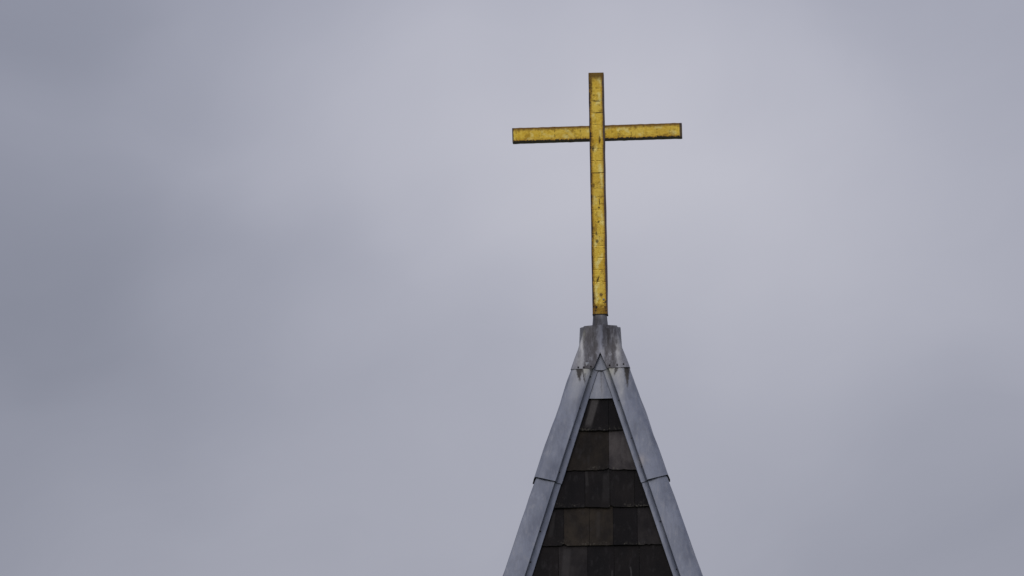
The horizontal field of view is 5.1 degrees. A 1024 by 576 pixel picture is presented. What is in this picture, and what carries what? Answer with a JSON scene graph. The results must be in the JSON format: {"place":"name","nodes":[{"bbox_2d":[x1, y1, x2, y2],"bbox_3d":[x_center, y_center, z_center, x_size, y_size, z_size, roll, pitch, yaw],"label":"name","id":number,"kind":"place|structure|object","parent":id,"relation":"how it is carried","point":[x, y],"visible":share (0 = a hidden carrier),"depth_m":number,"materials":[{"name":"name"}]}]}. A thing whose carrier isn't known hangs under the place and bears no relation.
{"place":"outdoors","nodes":[
{"label":"outdoors","id":0,"kind":"place"},
{"bbox_2d":[0,0,1023,575],"label":"sky","id":1,"kind":"structure","parent":0,"point":[287,287],"materials":[{"name":"grey"}]},
{"bbox_2d":[503,315,702,575],"bbox_3d":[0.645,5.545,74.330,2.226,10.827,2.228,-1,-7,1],"label":"church spire","id":2,"kind":"structure","parent":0,"point":[601,501],"depth_m":74.44,"materials":[{"name":"metal"}]},
{"bbox_2d":[512,72,681,315],"bbox_3d":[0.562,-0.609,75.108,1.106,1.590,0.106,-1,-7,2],"label":"gilded cross","id":3,"kind":"object","parent":2,"relation":"on","point":[597,133],"visible":1,"depth_m":75.11,"materials":[{"name":"gold metal"}]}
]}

